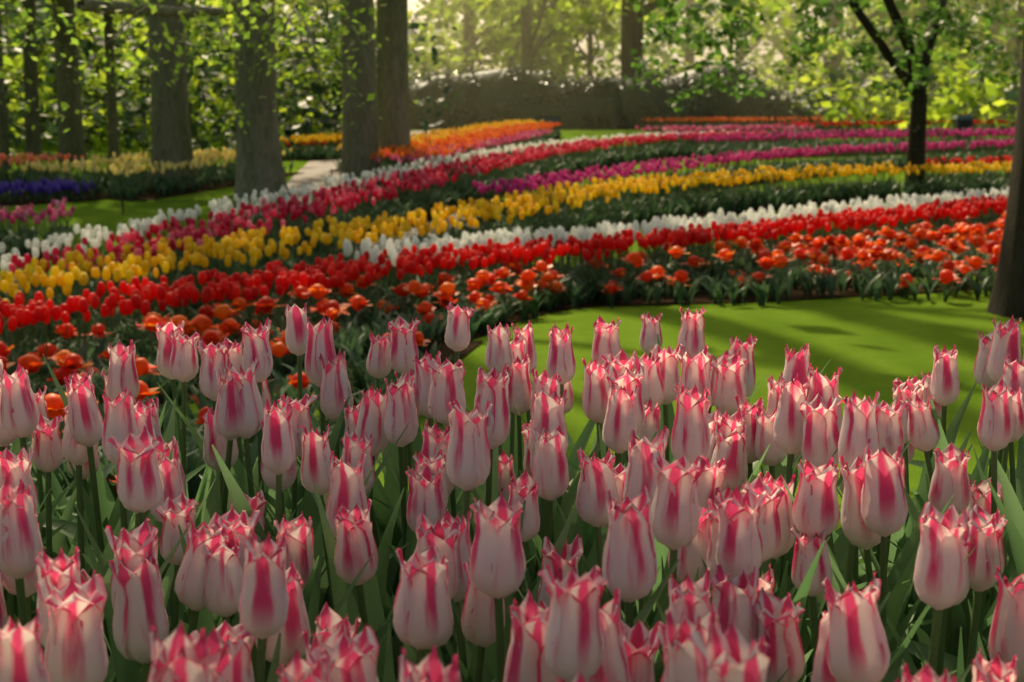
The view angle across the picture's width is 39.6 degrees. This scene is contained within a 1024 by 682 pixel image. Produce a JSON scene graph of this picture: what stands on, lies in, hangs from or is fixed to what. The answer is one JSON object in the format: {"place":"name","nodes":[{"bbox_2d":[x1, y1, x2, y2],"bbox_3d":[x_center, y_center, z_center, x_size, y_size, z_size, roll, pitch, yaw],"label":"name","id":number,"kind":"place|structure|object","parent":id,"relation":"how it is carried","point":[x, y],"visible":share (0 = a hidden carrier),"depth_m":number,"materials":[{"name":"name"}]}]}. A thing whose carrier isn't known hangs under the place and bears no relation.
{"place":"outdoors","nodes":[
{"label":"outdoors","id":0,"kind":"place"},
{"bbox_2d":[0,124,1013,490],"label":"bed soil","id":1,"kind":"structure","parent":0,"point":[638,300],"depth_m":14.80,"materials":[{"name":"brown soil"}]},
{"bbox_2d":[0,177,93,195],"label":"purple flowers","id":2,"kind":"object","parent":1,"relation":"on","point":[43,185],"visible":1,"depth_m":20.71,"materials":[{"name":"plant"}]},
{"bbox_2d":[22,147,291,176],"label":"yellow tulips","id":3,"kind":"object","parent":1,"relation":"on","point":[205,156],"visible":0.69,"depth_m":22.59,"materials":[{"name":"plant"}]},
{"bbox_2d":[66,147,380,228],"bbox_3d":[-3.600,-2.846,24.805,3.290,0.415,17.777,0,10,0],"label":"stake rope","id":4,"kind":"object","parent":1,"relation":"on","point":[170,201],"visible":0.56,"depth_m":19.16,"materials":[{"name":"brown fabric"}]},
{"bbox_2d":[0,123,814,223],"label":"pink flowers","id":5,"kind":"object","parent":1,"relation":"on","point":[50,210],"visible":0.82,"depth_m":28.98,"materials":[{"name":"pink plant"}]},
{"bbox_2d":[0,117,1015,518],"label":"tulip leaves","id":6,"kind":"object","parent":1,"relation":"on","point":[582,281],"visible":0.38,"depth_m":12.97,"materials":[{"name":"green plant"}]},
{"bbox_2d":[0,153,83,165],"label":"orange tulips","id":7,"kind":"object","parent":6,"relation":"on","point":[28,157],"visible":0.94,"depth_m":23.72,"materials":[{"name":"plant"}]},
{"bbox_2d":[9,130,764,273],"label":"red tulips","id":8,"kind":"object","parent":6,"relation":"attached to","point":[423,178],"visible":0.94,"depth_m":16.71,"materials":[{"name":"plant"}]},
{"bbox_2d":[0,211,1005,482],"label":"orange tulips","id":9,"kind":"object","parent":6,"relation":"on","point":[864,251],"visible":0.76,"depth_m":10.63,"materials":[{"name":"orange plant"}]},
{"bbox_2d":[0,119,1011,304],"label":"yellow flowers","id":10,"kind":"object","parent":6,"relation":"on","point":[129,269],"visible":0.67,"depth_m":14.38,"materials":[{"name":"yellow plant"}]},
{"bbox_2d":[0,119,1015,333],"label":"flowers","id":11,"kind":"object","parent":6,"relation":"on","point":[17,313],"depth_m":12.58,"materials":[{"name":"red plant"}]},
{"bbox_2d":[472,127,1014,194],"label":"magenta flowers","id":12,"kind":"object","parent":6,"relation":"attached to","point":[554,178],"visible":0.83,"depth_m":28.21,"materials":[{"name":"purple plant"}]},
{"bbox_2d":[370,113,965,159],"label":"orange flowers","id":13,"kind":"object","parent":1,"relation":"on","point":[401,151],"visible":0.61,"depth_m":34.13,"materials":[{"name":"orange plant"}]},
{"bbox_2d":[0,334,1023,681],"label":"tulip leaves","id":14,"kind":"object","parent":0,"point":[952,640],"visible":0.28,"depth_m":1.88,"materials":[{"name":"green plant"}]},
{"bbox_2d":[0,301,1023,681],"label":"pink tulips","id":15,"kind":"object","parent":14,"relation":"on","point":[690,503],"visible":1,"depth_m":1.56,"materials":[{"name":"pink plant"}]},
{"bbox_2d":[0,94,1023,562],"bbox_3d":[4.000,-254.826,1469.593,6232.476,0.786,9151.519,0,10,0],"label":"lawn","id":16,"kind":"structure","parent":0,"point":[872,346],"depth_m":9.41,"materials":[{"name":"green plant"}]},
{"bbox_2d":[283,124,297,147],"bbox_3d":[-6.120,-5.668,39.366,0.361,0.643,0.361,0,10,0],"label":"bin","id":17,"kind":"object","parent":16,"relation":"on","point":[287,132],"visible":0.47,"depth_m":39.20,"materials":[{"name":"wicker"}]},
{"bbox_2d":[0,0,1023,319],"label":"tree trunks","id":18,"kind":"object","parent":16,"relation":"on","point":[260,162],"visible":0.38,"depth_m":24.83,"materials":[{"name":"brown plant"}]},
{"bbox_2d":[0,0,387,133],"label":"beech tree leaves","id":19,"kind":"object","parent":18,"relation":"on","point":[227,7],"visible":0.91,"depth_m":11.77,"materials":[{"name":"green plant"}]},
{"bbox_2d":[0,0,1021,156],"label":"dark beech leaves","id":20,"kind":"object","parent":18,"relation":"on","point":[332,122],"visible":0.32,"depth_m":38.10,"materials":[{"name":"green plant"}]},
{"bbox_2d":[0,0,1023,155],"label":"background trees","id":21,"kind":"object","parent":18,"relation":"on","point":[580,19],"visible":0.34,"depth_m":64.96,"materials":[{"name":"green plant"}]},
{"bbox_2d":[623,0,1023,112],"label":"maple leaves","id":22,"kind":"object","parent":18,"relation":"on","point":[824,12],"visible":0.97,"depth_m":22.65,"materials":[{"name":"green plant"}]},
{"bbox_2d":[536,116,560,129],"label":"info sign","id":23,"kind":"object","parent":16,"relation":"on","point":[552,119],"visible":0.54,"depth_m":54.02,"materials":[{"name":"grey wood"}]},
{"bbox_2d":[409,57,821,128],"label":"hedge","id":24,"kind":"object","parent":16,"relation":"on","point":[487,94],"visible":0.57,"depth_m":59.56,"materials":[{"name":"green plant"}]},
{"bbox_2d":[951,115,973,139],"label":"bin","id":25,"kind":"object","parent":16,"relation":"on","point":[961,122],"visible":0.7,"depth_m":43.35,"materials":[{"name":"metal"}]},
{"bbox_2d":[998,82,1018,101],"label":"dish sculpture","id":26,"kind":"object","parent":16,"relation":"on","point":[1010,89],"visible":0.02,"depth_m":70.12,"materials":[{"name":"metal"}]},
{"bbox_2d":[99,0,1017,93],"label":"sky","id":27,"kind":"structure","parent":0,"point":[724,50],"materials":[{"name":"white"}]},
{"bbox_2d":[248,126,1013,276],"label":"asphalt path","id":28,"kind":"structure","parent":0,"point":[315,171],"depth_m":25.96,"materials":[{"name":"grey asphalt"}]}
]}

